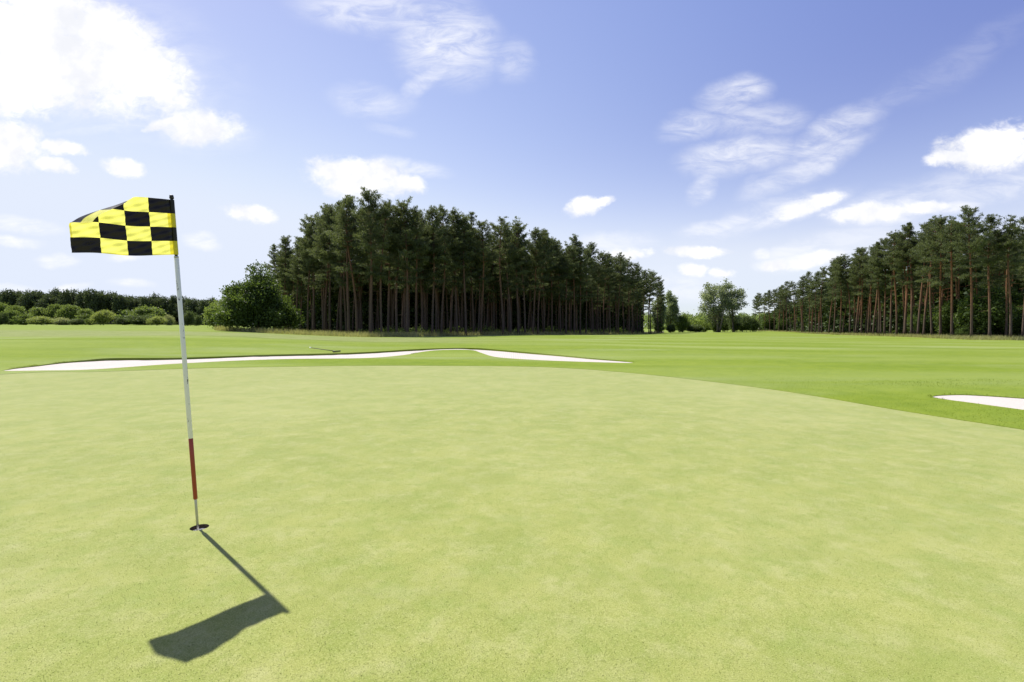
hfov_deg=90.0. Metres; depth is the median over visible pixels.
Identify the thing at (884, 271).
pine tree
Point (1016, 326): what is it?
understorey tree
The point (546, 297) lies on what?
pine tree
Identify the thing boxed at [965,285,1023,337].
understorey tree
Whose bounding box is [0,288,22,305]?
woodland tree
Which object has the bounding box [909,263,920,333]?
pine tree
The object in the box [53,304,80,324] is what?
field tree
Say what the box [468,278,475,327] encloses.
pine tree
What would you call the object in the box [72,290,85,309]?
woodland tree
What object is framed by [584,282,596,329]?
pine tree
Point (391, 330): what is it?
undergrowth
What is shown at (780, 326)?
understorey tree
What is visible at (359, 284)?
pine tree
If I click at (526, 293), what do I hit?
pine tree
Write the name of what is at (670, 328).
bush
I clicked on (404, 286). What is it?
pine tree
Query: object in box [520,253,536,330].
pine tree
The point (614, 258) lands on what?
pine tree
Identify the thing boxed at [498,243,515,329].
pine tree
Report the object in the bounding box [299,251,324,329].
pine tree
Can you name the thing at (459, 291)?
pine tree
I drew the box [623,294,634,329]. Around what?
pine tree
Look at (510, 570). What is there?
putting grass
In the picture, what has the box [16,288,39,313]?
woodland tree
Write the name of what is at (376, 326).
pine tree
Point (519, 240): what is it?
pine tree
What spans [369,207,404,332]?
pine tree
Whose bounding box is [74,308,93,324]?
field tree
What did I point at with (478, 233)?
pine tree
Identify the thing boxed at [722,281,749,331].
poplar tree
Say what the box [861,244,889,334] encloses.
pine tree
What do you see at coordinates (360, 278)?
pine tree
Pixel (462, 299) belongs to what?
pine tree
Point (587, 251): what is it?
pine tree
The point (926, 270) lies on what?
pine tree
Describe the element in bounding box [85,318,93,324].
bush
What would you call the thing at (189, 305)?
woodland tree
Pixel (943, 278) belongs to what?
pine tree
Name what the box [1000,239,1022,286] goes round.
pine tree
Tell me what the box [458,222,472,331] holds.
pine tree
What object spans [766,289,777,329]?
pine tree
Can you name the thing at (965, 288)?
undergrowth
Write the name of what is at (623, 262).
pine tree
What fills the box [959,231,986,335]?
pine tree
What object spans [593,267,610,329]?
pine tree
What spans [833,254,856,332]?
pine tree
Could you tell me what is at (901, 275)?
pine tree
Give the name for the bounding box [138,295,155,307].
woodland tree
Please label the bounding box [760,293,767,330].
pine tree
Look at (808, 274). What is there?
pine tree
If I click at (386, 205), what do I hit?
pine tree
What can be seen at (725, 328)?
bush
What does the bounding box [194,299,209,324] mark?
woodland tree
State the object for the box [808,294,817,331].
pine tree
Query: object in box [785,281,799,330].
pine tree
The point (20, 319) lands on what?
bush
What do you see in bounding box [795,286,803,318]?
pine tree
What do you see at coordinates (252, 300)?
leafy tree
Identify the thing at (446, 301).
pine tree
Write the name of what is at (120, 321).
bush
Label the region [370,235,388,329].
pine tree
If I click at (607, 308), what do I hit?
pine tree
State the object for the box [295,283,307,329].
pine tree
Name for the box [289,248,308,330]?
pine tree
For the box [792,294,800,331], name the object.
pine tree
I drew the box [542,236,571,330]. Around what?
pine tree
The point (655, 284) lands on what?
pine tree
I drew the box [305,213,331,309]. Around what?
pine tree
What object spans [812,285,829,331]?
pine tree
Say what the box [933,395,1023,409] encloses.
bunker sand
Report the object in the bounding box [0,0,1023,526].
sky
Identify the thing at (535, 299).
pine tree
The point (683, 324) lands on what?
bush
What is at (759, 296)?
pine tree
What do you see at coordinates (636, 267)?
pine tree
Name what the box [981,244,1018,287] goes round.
pine tree
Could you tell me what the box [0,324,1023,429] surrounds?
ground
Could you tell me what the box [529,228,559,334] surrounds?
pine tree
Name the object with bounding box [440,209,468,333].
pine tree
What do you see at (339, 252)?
pine tree
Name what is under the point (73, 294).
woodland tree
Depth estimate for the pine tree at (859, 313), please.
132.07 m
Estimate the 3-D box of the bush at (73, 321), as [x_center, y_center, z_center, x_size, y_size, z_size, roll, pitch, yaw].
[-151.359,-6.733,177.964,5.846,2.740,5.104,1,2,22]
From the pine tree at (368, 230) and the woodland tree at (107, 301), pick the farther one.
the woodland tree at (107, 301)
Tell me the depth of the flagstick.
2.92 m
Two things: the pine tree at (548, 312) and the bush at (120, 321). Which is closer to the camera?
the pine tree at (548, 312)
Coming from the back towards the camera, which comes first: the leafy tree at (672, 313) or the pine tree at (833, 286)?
the leafy tree at (672, 313)
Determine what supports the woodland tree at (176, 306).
on the ground at (803, 358)
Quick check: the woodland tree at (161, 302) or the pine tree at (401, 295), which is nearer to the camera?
the pine tree at (401, 295)
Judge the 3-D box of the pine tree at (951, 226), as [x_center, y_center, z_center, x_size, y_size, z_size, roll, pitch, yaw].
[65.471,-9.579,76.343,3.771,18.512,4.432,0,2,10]
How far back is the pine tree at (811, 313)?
161.06 m
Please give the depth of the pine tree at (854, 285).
120.79 m
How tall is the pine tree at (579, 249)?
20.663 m
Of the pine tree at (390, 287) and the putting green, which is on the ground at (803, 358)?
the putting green
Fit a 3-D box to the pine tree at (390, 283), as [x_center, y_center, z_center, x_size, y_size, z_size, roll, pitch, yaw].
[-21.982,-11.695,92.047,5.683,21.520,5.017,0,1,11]
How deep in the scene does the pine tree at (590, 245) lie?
112.35 m
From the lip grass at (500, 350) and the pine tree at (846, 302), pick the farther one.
the pine tree at (846, 302)
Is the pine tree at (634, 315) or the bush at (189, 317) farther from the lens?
the bush at (189, 317)
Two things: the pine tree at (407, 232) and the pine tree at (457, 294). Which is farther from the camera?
the pine tree at (457, 294)
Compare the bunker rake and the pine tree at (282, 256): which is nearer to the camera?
the bunker rake
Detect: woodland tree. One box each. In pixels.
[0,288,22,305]
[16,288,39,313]
[31,290,43,308]
[33,293,58,310]
[48,287,61,300]
[55,289,72,305]
[70,288,81,308]
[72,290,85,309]
[82,288,103,324]
[98,290,111,322]
[98,290,118,323]
[111,293,126,319]
[124,297,136,324]
[133,297,140,309]
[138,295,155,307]
[149,292,161,305]
[154,295,169,324]
[164,295,176,324]
[172,295,186,318]
[183,298,199,324]
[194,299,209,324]
[206,297,216,304]
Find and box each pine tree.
[263,243,283,295]
[272,235,296,330]
[275,249,289,300]
[278,255,307,321]
[283,239,308,329]
[284,264,298,328]
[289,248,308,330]
[291,235,312,330]
[294,212,326,331]
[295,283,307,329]
[297,222,323,331]
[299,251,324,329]
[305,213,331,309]
[306,202,340,331]
[308,204,340,331]
[311,268,331,330]
[312,237,335,330]
[318,200,355,333]
[323,195,367,333]
[325,254,348,331]
[330,195,363,333]
[330,217,357,332]
[349,221,369,330]
[349,239,366,331]
[350,186,392,333]
[352,208,386,330]
[355,208,368,329]
[356,207,384,331]
[365,198,398,334]
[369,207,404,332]
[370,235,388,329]
[375,267,382,330]
[377,226,392,308]
[382,220,398,327]
[383,203,412,333]
[383,226,402,328]
[383,261,409,328]
[385,196,426,333]
[390,276,394,327]
[394,221,426,332]
[394,225,414,329]
[402,264,414,327]
[403,205,431,332]
[407,208,445,335]
[408,236,438,331]
[412,278,424,325]
[415,205,451,333]
[417,267,435,330]
[421,238,446,333]
[425,226,437,330]
[425,239,445,329]
[427,204,461,334]
[430,225,445,328]
[435,278,446,328]
[439,207,475,333]
[439,236,449,328]
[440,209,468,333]
[445,251,468,330]
[446,215,476,334]
[450,262,468,330]
[454,270,473,327]
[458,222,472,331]
[458,282,470,313]
[462,211,484,332]
[467,220,501,334]
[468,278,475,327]
[470,238,494,331]
[470,239,478,328]
[475,241,488,316]
[476,284,487,330]
[477,261,499,331]
[479,232,504,330]
[484,283,492,326]
[485,216,516,334]
[486,251,498,328]
[487,251,498,327]
[491,279,501,330]
[493,222,523,334]
[494,293,498,329]
[495,216,534,332]
[495,228,515,329]
[497,244,514,326]
[497,248,515,330]
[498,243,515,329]
[498,265,504,329]
[506,238,513,322]
[509,266,529,330]
[511,227,532,333]
[511,275,525,328]
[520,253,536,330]
[521,268,536,327]
[522,227,550,334]
[524,238,532,329]
[528,269,542,328]
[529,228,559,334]
[533,255,550,330]
[536,229,554,331]
[539,275,556,313]
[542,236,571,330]
[544,286,552,332]
[549,240,571,331]
[549,261,565,330]
[550,249,565,331]
[553,241,579,334]
[556,262,572,331]
[562,234,583,331]
[562,251,582,333]
[568,241,592,334]
[568,274,585,332]
[569,291,575,330]
[577,247,597,332]
[579,242,606,333]
[581,274,597,331]
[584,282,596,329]
[587,260,598,328]
[591,249,609,333]
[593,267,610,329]
[596,253,617,332]
[598,279,616,329]
[603,253,616,331]
[610,255,625,331]
[610,286,621,314]
[612,252,630,332]
[616,257,634,331]
[620,258,639,331]
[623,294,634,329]
[624,277,635,306]
[625,284,637,331]
[629,263,645,333]
[630,292,642,324]
[630,298,641,330]
[634,273,645,332]
[635,287,647,330]
[638,270,652,332]
[642,269,659,333]
[644,272,655,333]
[651,275,664,332]
[653,284,667,332]
[751,295,759,317]
[754,293,762,330]
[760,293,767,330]
[763,290,772,329]
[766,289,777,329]
[773,286,784,330]
[778,285,787,330]
[780,281,791,330]
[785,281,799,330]
[786,295,792,329]
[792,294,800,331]
[793,275,809,331]
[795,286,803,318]
[797,297,806,331]
[803,271,814,331]
[806,272,825,332]
[807,298,818,331]
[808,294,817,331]
[811,266,828,332]
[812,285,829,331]
[812,292,826,332]
[824,258,843,332]
[826,260,843,333]
[831,256,855,333]
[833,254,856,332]
[840,284,853,331]
[846,247,873,332]
[846,285,865,332]
[848,247,871,333]
[848,263,863,332]
[857,267,862,332]
[859,246,876,333]
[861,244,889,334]
[863,282,875,332]
[864,275,869,332]
[866,241,887,334]
[869,237,899,334]
[869,273,887,333]
[871,232,905,333]
[872,282,881,333]
[879,229,905,334]
[888,224,927,333]
[893,265,910,323]
[895,237,916,332]
[896,222,925,334]
[906,222,937,335]
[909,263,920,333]
[909,275,925,334]
[911,218,947,334]
[912,215,944,334]
[912,261,928,334]
[913,273,936,334]
[916,262,945,334]
[921,216,960,336]
[929,224,963,332]
[937,214,965,335]
[946,221,971,334]
[948,205,994,335]
[949,254,965,299]
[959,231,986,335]
[963,238,986,333]
[968,213,1012,336]
[980,252,1000,334]
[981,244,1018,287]
[991,215,1023,337]
[992,248,1022,335]
[994,222,1023,336]
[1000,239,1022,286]
[1011,216,1023,336]
[1016,240,1023,285]
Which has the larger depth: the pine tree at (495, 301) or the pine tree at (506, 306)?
the pine tree at (506, 306)
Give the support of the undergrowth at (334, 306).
on the woodland floor
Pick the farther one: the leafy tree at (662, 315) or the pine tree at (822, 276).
the leafy tree at (662, 315)
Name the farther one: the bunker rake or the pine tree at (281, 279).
the pine tree at (281, 279)
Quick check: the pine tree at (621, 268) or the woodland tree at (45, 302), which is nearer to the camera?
the pine tree at (621, 268)
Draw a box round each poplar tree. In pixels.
[693,278,738,331]
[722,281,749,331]
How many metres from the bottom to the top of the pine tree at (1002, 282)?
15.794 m
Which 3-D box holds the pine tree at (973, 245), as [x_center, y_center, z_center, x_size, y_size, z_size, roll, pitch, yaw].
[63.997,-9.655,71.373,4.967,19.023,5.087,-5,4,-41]
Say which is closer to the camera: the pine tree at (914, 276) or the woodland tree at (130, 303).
the pine tree at (914, 276)
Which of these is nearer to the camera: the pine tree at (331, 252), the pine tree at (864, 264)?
the pine tree at (331, 252)
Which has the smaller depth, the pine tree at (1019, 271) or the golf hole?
the golf hole
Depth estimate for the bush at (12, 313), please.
185.47 m
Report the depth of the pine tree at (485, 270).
86.27 m
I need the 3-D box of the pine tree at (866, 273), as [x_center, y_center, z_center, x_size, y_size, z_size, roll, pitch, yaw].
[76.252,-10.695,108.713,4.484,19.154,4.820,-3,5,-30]
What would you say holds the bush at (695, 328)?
on the ground at (803, 358)
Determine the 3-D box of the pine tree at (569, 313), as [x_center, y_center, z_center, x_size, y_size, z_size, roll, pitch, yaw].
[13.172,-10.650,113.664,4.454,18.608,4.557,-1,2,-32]
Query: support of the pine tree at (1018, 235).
on the woodland floor
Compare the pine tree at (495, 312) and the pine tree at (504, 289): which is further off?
the pine tree at (495, 312)
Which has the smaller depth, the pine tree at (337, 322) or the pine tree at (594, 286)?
the pine tree at (337, 322)
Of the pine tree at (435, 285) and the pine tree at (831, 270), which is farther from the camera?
the pine tree at (831, 270)
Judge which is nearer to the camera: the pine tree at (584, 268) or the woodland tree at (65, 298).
the pine tree at (584, 268)
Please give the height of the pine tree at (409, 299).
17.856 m
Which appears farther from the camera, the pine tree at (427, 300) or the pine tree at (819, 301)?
the pine tree at (819, 301)
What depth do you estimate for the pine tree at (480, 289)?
93.75 m
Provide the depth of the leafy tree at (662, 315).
177.06 m
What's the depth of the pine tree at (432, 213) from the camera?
77.02 m
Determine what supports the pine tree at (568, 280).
on the woodland floor
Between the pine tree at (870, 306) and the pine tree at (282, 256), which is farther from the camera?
the pine tree at (870, 306)
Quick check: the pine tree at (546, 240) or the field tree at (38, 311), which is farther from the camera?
the field tree at (38, 311)
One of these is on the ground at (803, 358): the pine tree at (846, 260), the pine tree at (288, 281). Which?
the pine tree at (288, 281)
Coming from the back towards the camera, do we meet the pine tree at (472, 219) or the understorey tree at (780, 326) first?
the understorey tree at (780, 326)
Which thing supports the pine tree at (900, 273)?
on the woodland floor
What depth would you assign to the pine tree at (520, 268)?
90.43 m
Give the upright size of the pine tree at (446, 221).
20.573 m
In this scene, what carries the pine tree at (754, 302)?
on the ground at (803, 358)
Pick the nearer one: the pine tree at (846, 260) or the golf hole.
the golf hole
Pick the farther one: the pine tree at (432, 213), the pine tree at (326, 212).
the pine tree at (326, 212)
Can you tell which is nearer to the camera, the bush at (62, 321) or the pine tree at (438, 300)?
the pine tree at (438, 300)
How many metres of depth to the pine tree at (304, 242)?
90.59 m
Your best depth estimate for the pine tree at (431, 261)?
78.80 m
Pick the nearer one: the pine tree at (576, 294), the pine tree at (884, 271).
the pine tree at (884, 271)
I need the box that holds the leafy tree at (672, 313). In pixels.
[665,290,680,324]
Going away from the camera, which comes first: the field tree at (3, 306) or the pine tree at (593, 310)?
the pine tree at (593, 310)
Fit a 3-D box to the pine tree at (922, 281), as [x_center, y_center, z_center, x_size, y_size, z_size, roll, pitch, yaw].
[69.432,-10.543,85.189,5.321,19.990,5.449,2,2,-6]
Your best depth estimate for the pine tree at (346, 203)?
74.81 m
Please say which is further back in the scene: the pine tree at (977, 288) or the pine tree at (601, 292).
the pine tree at (601, 292)
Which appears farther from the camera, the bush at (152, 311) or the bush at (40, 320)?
the bush at (152, 311)
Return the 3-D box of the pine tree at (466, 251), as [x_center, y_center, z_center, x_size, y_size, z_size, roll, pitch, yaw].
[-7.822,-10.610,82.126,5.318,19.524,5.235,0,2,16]
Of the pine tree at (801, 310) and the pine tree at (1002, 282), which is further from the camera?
the pine tree at (801, 310)
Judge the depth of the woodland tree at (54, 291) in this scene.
263.67 m
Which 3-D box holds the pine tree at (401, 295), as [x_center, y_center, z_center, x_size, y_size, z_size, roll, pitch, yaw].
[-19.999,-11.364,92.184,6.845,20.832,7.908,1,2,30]
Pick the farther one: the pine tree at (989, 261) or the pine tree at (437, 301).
the pine tree at (437, 301)
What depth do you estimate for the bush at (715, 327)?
192.63 m
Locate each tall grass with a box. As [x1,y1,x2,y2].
[214,324,658,336]
[761,330,1023,339]
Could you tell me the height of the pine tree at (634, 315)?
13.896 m
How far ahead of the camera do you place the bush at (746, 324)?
203.65 m
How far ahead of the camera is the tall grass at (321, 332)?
72.83 m
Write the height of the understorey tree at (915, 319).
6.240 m
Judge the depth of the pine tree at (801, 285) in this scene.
164.36 m
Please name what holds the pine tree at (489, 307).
on the woodland floor
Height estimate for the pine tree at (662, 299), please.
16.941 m
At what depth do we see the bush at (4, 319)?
169.88 m
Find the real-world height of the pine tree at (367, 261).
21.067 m
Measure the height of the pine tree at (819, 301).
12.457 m
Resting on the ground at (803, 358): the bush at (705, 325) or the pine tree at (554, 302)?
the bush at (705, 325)
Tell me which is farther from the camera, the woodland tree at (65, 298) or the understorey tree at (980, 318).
the woodland tree at (65, 298)
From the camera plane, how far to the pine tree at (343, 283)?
82.33 m
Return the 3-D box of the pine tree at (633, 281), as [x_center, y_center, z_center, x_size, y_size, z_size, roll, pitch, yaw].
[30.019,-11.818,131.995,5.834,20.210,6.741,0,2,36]
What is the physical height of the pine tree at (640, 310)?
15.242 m
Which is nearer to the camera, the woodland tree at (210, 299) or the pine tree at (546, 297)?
the pine tree at (546, 297)
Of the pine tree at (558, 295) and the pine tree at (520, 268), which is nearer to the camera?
the pine tree at (520, 268)
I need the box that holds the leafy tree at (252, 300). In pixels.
[210,259,304,330]
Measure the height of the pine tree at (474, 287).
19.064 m
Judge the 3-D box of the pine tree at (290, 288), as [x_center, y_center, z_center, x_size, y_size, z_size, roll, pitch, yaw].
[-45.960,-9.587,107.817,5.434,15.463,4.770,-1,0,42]
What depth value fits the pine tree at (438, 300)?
101.33 m
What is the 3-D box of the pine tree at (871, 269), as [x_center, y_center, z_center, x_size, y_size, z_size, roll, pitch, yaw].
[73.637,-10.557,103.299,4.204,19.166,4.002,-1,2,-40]
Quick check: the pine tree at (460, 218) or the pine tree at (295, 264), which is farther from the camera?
the pine tree at (295, 264)
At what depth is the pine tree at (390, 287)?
96.14 m
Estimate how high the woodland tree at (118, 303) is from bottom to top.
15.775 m
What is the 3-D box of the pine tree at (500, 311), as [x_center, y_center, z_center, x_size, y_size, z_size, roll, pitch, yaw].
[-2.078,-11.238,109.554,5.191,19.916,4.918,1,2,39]
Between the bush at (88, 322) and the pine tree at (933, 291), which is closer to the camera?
the pine tree at (933, 291)
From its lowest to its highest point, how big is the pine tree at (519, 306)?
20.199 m
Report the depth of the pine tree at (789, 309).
196.88 m
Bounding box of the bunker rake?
[309,347,340,352]
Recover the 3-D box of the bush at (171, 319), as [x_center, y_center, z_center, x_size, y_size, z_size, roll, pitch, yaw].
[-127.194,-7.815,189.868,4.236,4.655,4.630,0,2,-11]
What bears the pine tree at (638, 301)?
on the woodland floor
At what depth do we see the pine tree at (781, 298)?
197.35 m
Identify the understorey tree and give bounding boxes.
[760,314,777,330]
[776,318,788,329]
[907,303,938,333]
[926,298,962,335]
[949,286,1022,335]
[953,327,969,336]
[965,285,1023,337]
[1000,304,1022,335]
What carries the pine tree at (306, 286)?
on the woodland floor
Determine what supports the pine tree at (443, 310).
on the woodland floor
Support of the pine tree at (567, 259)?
on the woodland floor
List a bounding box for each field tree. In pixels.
[0,302,8,323]
[0,305,26,323]
[28,307,50,318]
[46,304,63,324]
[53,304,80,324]
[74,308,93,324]
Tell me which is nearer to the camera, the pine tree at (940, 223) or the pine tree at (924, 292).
the pine tree at (940, 223)
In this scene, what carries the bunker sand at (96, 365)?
on the ground at (803, 358)
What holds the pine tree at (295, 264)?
on the ground at (803, 358)
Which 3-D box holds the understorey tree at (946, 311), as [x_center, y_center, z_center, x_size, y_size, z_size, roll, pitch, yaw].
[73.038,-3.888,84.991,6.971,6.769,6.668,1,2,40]
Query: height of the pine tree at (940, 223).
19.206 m
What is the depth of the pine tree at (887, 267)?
100.44 m
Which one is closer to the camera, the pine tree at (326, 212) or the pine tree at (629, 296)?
the pine tree at (326, 212)
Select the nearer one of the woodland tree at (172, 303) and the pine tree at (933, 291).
the pine tree at (933, 291)
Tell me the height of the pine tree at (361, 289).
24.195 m
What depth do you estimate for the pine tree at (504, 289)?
94.63 m
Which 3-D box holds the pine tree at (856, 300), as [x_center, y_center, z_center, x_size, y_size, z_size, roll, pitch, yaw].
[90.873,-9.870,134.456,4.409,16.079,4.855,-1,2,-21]
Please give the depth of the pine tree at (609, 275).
116.62 m
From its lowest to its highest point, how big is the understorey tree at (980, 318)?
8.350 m
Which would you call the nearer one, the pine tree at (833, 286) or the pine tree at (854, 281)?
the pine tree at (854, 281)
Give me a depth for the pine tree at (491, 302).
92.72 m
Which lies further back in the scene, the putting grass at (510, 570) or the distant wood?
the distant wood
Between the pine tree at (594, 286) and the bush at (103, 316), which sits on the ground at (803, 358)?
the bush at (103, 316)
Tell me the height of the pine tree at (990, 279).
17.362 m
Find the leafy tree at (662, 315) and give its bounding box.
[649,296,667,324]
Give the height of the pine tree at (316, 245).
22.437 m
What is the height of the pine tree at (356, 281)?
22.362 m
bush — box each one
[0,312,9,324]
[6,308,22,324]
[11,313,32,324]
[25,315,58,324]
[52,317,69,324]
[67,318,86,324]
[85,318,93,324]
[87,310,115,324]
[114,317,130,324]
[115,304,165,324]
[124,313,151,324]
[144,315,169,325]
[164,315,174,324]
[183,310,195,325]
[193,314,201,325]
[653,322,664,332]
[665,323,676,332]
[675,315,690,331]
[686,324,705,331]
[701,322,710,331]
[708,317,724,331]
[721,320,730,331]
[728,316,741,331]
[737,315,751,331]
[748,315,760,331]
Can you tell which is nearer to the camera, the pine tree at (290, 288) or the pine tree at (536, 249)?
the pine tree at (536, 249)
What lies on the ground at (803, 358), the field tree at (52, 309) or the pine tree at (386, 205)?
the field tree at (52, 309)
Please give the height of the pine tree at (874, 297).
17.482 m
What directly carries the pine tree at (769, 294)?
on the woodland floor
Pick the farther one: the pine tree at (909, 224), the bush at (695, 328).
the bush at (695, 328)
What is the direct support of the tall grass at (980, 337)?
on the ground at (803, 358)
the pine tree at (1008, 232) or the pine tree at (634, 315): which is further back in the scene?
the pine tree at (634, 315)
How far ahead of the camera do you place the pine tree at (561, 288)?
101.13 m
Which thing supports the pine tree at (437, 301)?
on the woodland floor
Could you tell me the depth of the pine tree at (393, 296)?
88.53 m
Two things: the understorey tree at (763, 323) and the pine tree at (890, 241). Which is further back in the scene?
the understorey tree at (763, 323)
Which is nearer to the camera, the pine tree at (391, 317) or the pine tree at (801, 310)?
the pine tree at (391, 317)
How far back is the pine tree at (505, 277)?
90.04 m
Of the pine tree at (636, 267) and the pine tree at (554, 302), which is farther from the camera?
the pine tree at (636, 267)
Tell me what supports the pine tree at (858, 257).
on the woodland floor
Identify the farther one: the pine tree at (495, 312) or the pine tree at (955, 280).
the pine tree at (495, 312)
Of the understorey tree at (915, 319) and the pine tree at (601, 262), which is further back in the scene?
the pine tree at (601, 262)
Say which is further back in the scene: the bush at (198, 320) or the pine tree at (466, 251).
the bush at (198, 320)
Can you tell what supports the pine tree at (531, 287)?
on the woodland floor
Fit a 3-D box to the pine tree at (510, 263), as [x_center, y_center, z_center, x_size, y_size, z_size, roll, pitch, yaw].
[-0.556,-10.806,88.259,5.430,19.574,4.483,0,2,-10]
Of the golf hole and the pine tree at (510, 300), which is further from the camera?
the pine tree at (510, 300)
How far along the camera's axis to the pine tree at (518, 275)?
96.19 m
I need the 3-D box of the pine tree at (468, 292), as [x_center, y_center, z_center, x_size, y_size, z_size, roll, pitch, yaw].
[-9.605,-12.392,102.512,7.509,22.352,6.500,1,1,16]
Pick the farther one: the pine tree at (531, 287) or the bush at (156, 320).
the bush at (156, 320)
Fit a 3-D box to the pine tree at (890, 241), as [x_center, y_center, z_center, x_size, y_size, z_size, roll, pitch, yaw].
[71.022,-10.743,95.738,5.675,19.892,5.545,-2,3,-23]
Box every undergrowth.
[46,320,230,324]
[271,266,644,331]
[353,323,640,334]
[758,265,1023,336]
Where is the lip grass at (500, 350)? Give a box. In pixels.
[9,350,1019,398]
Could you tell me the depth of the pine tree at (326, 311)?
105.31 m
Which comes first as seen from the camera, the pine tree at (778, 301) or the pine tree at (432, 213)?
the pine tree at (432, 213)
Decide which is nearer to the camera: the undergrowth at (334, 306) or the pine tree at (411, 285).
the pine tree at (411, 285)
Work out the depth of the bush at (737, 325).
195.52 m
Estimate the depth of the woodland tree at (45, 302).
258.17 m
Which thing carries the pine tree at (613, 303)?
on the woodland floor
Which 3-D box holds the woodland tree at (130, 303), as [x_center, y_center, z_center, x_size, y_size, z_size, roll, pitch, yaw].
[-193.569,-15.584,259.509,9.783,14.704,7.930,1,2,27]
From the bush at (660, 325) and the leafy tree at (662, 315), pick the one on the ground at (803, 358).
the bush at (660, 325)
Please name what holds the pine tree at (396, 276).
on the woodland floor
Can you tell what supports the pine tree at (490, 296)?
on the woodland floor
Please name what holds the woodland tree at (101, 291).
on the ground at (803, 358)
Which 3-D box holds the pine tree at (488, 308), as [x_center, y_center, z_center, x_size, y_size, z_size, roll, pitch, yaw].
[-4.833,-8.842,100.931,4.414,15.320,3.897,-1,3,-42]
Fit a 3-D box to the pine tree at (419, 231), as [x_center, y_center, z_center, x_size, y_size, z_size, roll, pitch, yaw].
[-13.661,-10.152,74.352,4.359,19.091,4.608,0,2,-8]
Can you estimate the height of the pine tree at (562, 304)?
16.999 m
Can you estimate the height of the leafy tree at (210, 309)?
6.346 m
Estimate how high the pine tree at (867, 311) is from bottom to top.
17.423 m
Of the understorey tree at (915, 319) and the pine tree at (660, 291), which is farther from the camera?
the pine tree at (660, 291)
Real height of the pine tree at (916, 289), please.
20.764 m
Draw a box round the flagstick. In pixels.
[69,195,198,529]
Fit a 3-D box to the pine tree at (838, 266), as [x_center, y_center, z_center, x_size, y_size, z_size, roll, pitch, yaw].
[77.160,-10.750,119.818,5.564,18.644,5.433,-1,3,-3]
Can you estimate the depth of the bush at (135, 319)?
180.33 m
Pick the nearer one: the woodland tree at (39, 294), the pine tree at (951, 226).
the pine tree at (951, 226)
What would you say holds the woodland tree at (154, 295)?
on the ground at (803, 358)
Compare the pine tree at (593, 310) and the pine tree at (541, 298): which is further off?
the pine tree at (593, 310)
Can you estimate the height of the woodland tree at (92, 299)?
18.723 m
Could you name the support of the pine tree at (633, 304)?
on the woodland floor
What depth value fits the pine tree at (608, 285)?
119.61 m
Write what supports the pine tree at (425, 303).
on the woodland floor
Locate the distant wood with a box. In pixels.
[643,311,764,329]
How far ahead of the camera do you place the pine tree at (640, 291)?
143.72 m
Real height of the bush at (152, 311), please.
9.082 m
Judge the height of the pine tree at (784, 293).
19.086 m
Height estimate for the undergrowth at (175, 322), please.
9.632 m
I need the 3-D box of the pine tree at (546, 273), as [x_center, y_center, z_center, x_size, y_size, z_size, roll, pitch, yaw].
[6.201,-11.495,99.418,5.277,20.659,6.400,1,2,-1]
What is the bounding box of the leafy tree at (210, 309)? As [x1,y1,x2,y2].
[201,296,225,327]
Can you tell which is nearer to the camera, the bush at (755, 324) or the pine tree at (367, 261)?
the pine tree at (367, 261)
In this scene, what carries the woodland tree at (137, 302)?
on the ground at (803, 358)
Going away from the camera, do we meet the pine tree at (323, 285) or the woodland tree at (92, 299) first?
the pine tree at (323, 285)
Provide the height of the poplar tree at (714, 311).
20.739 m
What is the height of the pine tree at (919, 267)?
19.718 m
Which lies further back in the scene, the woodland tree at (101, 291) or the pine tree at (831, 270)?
the woodland tree at (101, 291)
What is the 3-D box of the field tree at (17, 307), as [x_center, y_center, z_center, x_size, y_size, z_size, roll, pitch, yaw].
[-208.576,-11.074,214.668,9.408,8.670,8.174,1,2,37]
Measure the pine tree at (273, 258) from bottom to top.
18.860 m
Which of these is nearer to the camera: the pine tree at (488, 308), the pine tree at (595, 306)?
the pine tree at (488, 308)
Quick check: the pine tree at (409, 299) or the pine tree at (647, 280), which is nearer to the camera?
the pine tree at (409, 299)
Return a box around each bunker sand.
[4,349,630,370]
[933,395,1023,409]
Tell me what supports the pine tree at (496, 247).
on the woodland floor
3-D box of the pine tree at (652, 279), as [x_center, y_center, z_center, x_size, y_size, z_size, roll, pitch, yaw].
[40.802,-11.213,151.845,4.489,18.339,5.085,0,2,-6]
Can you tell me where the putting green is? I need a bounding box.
[0,366,1023,681]
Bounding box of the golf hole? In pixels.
[190,524,208,530]
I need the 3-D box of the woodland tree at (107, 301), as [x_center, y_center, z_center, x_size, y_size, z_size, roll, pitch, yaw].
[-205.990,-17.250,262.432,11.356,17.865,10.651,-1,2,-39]
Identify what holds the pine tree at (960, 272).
on the woodland floor
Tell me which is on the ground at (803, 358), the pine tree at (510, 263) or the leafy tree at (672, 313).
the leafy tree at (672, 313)
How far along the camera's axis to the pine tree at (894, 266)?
93.16 m
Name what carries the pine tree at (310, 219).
on the woodland floor
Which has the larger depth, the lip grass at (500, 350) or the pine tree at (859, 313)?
the pine tree at (859, 313)
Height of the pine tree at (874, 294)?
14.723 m
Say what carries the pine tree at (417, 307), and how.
on the woodland floor
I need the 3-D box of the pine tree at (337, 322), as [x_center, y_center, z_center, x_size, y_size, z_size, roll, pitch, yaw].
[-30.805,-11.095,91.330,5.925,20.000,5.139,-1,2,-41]
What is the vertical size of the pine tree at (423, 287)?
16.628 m
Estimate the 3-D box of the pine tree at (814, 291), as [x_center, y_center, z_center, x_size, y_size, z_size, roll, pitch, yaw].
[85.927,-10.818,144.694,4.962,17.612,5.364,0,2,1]
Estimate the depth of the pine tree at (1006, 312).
74.85 m
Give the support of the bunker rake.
on the ground at (803, 358)

